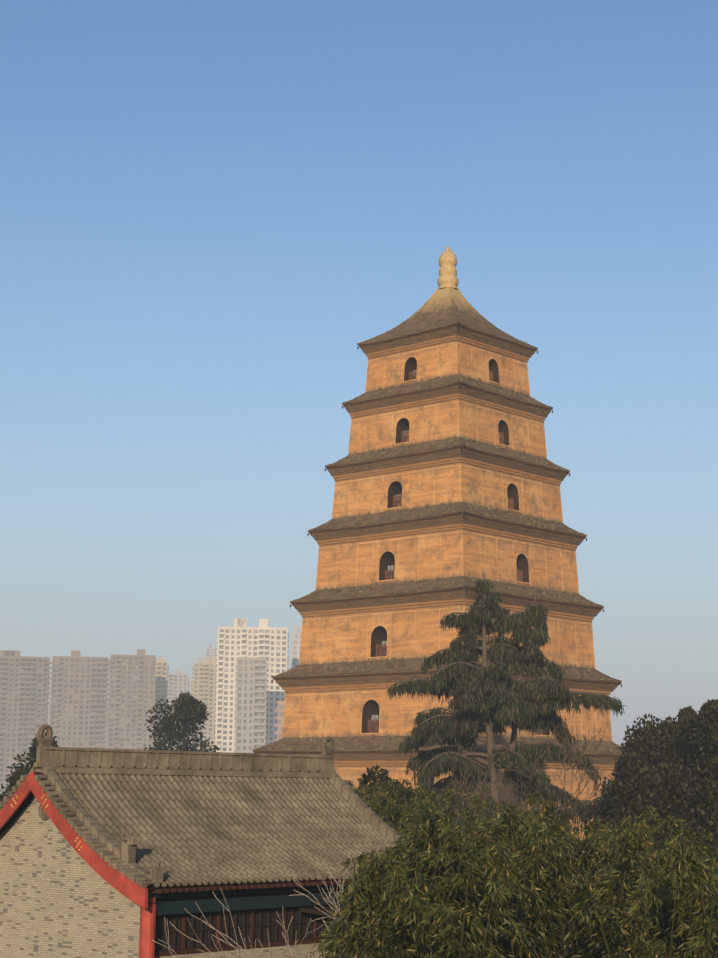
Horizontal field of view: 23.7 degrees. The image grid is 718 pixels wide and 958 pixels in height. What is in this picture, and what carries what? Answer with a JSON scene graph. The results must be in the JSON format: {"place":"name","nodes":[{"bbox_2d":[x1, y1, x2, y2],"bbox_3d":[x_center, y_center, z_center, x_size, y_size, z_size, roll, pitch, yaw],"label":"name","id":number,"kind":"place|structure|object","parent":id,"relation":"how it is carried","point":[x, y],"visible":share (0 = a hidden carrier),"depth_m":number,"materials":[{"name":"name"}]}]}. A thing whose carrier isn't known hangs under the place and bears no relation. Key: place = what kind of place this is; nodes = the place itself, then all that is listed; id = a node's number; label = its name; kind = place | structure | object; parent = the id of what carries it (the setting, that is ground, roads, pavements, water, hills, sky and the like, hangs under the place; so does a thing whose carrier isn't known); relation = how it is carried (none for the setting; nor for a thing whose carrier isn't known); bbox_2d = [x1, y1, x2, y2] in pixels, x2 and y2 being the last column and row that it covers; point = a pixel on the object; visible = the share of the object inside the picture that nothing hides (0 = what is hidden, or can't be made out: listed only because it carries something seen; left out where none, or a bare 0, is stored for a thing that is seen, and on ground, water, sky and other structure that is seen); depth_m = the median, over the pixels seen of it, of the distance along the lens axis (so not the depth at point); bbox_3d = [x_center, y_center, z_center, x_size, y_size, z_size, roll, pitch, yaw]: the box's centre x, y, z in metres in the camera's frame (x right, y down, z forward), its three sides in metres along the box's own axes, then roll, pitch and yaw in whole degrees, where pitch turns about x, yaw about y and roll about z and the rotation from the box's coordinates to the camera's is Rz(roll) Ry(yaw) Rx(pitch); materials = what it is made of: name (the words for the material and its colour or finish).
{"place":"outdoors","nodes":[
{"label":"outdoors","id":0,"kind":"place"},
{"bbox_2d":[0,650,50,794],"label":"apartment building","id":1,"kind":"structure","parent":0,"point":[24,694],"depth_m":1119.79,"materials":[{"name":"grey concrete"}]},
{"bbox_2d":[49,651,109,748],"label":"tower","id":2,"kind":"structure","parent":0,"point":[78,709],"depth_m":1097.18,"materials":[{"name":"grey concrete"}]},
{"bbox_2d":[106,649,155,749],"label":"tower","id":3,"kind":"structure","parent":0,"point":[131,693],"depth_m":1092.21,"materials":[{"name":"grey concrete"}]},
{"bbox_2d":[153,657,168,748],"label":"tower","id":4,"kind":"structure","parent":0,"point":[161,681],"depth_m":1165.53,"materials":[{"name":"grey concrete"}]},
{"bbox_2d":[166,670,188,750],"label":"tower","id":5,"kind":"structure","parent":0,"point":[178,682],"depth_m":1483.12,"materials":[{"name":"grey concrete"}]},
{"bbox_2d":[187,680,192,750],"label":"tower","id":6,"kind":"structure","parent":0,"point":[190,687],"depth_m":1780.57,"materials":[{"name":"grey concrete"}]},
{"bbox_2d":[191,658,216,751],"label":"tower","id":7,"kind":"structure","parent":0,"point":[204,681],"depth_m":1237.00,"materials":[{"name":"grey concrete"}]},
{"bbox_2d":[205,645,217,662],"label":"tower","id":8,"kind":"structure","parent":0,"point":[211,652],"depth_m":1888.80,"materials":[{"name":"beige concrete"}]},
{"bbox_2d":[234,657,266,752],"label":"tower","id":9,"kind":"structure","parent":0,"point":[250,705],"depth_m":851.59,"materials":[{"name":"grey concrete"}]},
{"bbox_2d":[215,618,288,752],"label":"apartment building","id":10,"kind":"structure","parent":0,"point":[240,638],"depth_m":924.35,"materials":[{"name":"white concrete"}]},
{"bbox_2d":[275,701,284,740],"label":"block","id":11,"kind":"structure","parent":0,"point":[279,710],"depth_m":693.02,"materials":[{"name":"grey concrete"}]},
{"bbox_2d":[291,626,301,667],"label":"tower","id":12,"kind":"structure","parent":0,"point":[295,642],"depth_m":997.89,"materials":[{"name":"grey concrete"}]},
{"bbox_2d":[0,0,717,748],"label":"sky","id":13,"kind":"structure","parent":0,"point":[207,207],"materials":[{"name":"blue"}]},
{"label":"ground","id":14,"kind":"structure","parent":0,"visible":0},
{"bbox_2d":[0,766,32,800],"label":"tree","id":15,"kind":"object","parent":14,"relation":"on","point":[15,777],"visible":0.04,"depth_m":96.43,"materials":[{"name":"green plant"}]},
{"bbox_2d":[5,731,58,775],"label":"tree","id":16,"kind":"object","parent":14,"relation":"on","point":[31,754],"visible":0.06,"depth_m":115.54,"materials":[{"name":"green plant"}]},
{"bbox_2d":[144,691,218,751],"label":"tree","id":17,"kind":"object","parent":14,"relation":"on","point":[189,711],"visible":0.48,"depth_m":185.95,"materials":[{"name":"green plant"}]},
{"bbox_2d":[0,724,403,957],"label":"temple hall","id":18,"kind":"structure","parent":14,"relation":"on","point":[113,853],"depth_m":43.74,"materials":[{"name":"grey tile"}]},
{"bbox_2d":[152,888,358,957],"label":"pale bare tree","id":19,"kind":"object","parent":14,"relation":"on","point":[236,937],"visible":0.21,"depth_m":36.03,"materials":[{"name":"beige plant"}]},
{"bbox_2d":[357,764,398,799],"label":"tree","id":20,"kind":"object","parent":14,"relation":"on","point":[371,775],"visible":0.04,"depth_m":72.94,"materials":[{"name":"green plant"}]},
{"bbox_2d":[289,858,489,951],"bbox_3d":[0.802,12.135,33.418,4.548,9.576,7.727,0,-10,3],"label":"pale bare tree","id":21,"kind":"object","parent":14,"relation":"on","point":[340,880],"visible":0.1,"depth_m":34.59,"materials":[{"name":"beige plant"}]},
{"bbox_2d":[346,778,444,834],"bbox_3d":[1.136,15.875,58.634,6.623,11.235,13.065,1,-10,0],"label":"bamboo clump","id":22,"kind":"object","parent":14,"relation":"on","point":[391,812],"visible":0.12,"depth_m":57.56,"materials":[{"name":"green plant"}]},
{"bbox_2d":[381,780,460,832],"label":"tree","id":23,"kind":"object","parent":14,"relation":"on","point":[410,793],"visible":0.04,"depth_m":67.99,"materials":[{"name":"green plant"}]},
{"bbox_2d":[252,246,621,864],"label":"pagoda","id":24,"kind":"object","parent":14,"relation":"on","point":[447,475],"visible":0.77,"depth_m":160.24,"materials":[{"name":"brick"}]},
{"bbox_2d":[308,841,608,957],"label":"pale bare tree","id":25,"kind":"object","parent":14,"relation":"on","point":[415,911],"visible":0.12,"depth_m":33.39,"materials":[{"name":"beige plant"}]},
{"bbox_2d":[386,572,624,833],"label":"cedar","id":26,"kind":"object","parent":14,"relation":"on","point":[489,699],"visible":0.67,"depth_m":112.06,"materials":[{"name":"green plant"}]},
{"bbox_2d":[305,786,717,957],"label":"bamboo grove","id":27,"kind":"object","parent":14,"relation":"on","point":[640,901],"visible":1,"depth_m":28.82,"materials":[{"name":"green plant"}]},
{"bbox_2d":[445,722,606,847],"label":"brown bare tree","id":28,"kind":"object","parent":14,"relation":"on","point":[595,789],"visible":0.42,"depth_m":100.94,"materials":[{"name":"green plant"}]},
{"bbox_2d":[591,751,638,840],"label":"tree","id":29,"kind":"object","parent":14,"relation":"on","point":[622,762],"visible":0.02,"depth_m":101.35,"materials":[{"name":"green plant"}]},
{"bbox_2d":[584,757,695,853],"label":"tree","id":30,"kind":"object","parent":14,"relation":"on","point":[632,790],"visible":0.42,"depth_m":87.54,"materials":[{"name":"green plant"}]},
{"bbox_2d":[591,713,695,823],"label":"tree","id":31,"kind":"object","parent":14,"relation":"on","point":[660,743],"visible":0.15,"depth_m":106.94,"materials":[{"name":"green plant"}]},
{"bbox_2d":[658,706,698,757],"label":"tree","id":32,"kind":"object","parent":14,"relation":"on","point":[686,712],"visible":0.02,"depth_m":115.92,"materials":[{"name":"green plant"}]},
{"bbox_2d":[663,753,717,874],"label":"tree","id":33,"kind":"object","parent":14,"relation":"on","point":[704,807],"visible":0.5,"depth_m":85.03,"materials":[{"name":"green plant"}]},
{"bbox_2d":[669,699,717,826],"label":"tree","id":34,"kind":"object","parent":14,"relation":"on","point":[691,737],"visible":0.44,"depth_m":103.38,"materials":[{"name":"green plant"}]},
{"bbox_2d":[689,722,717,803],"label":"tree","id":35,"kind":"object","parent":14,"relation":"on","point":[711,747],"visible":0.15,"depth_m":95.57,"materials":[{"name":"green plant"}]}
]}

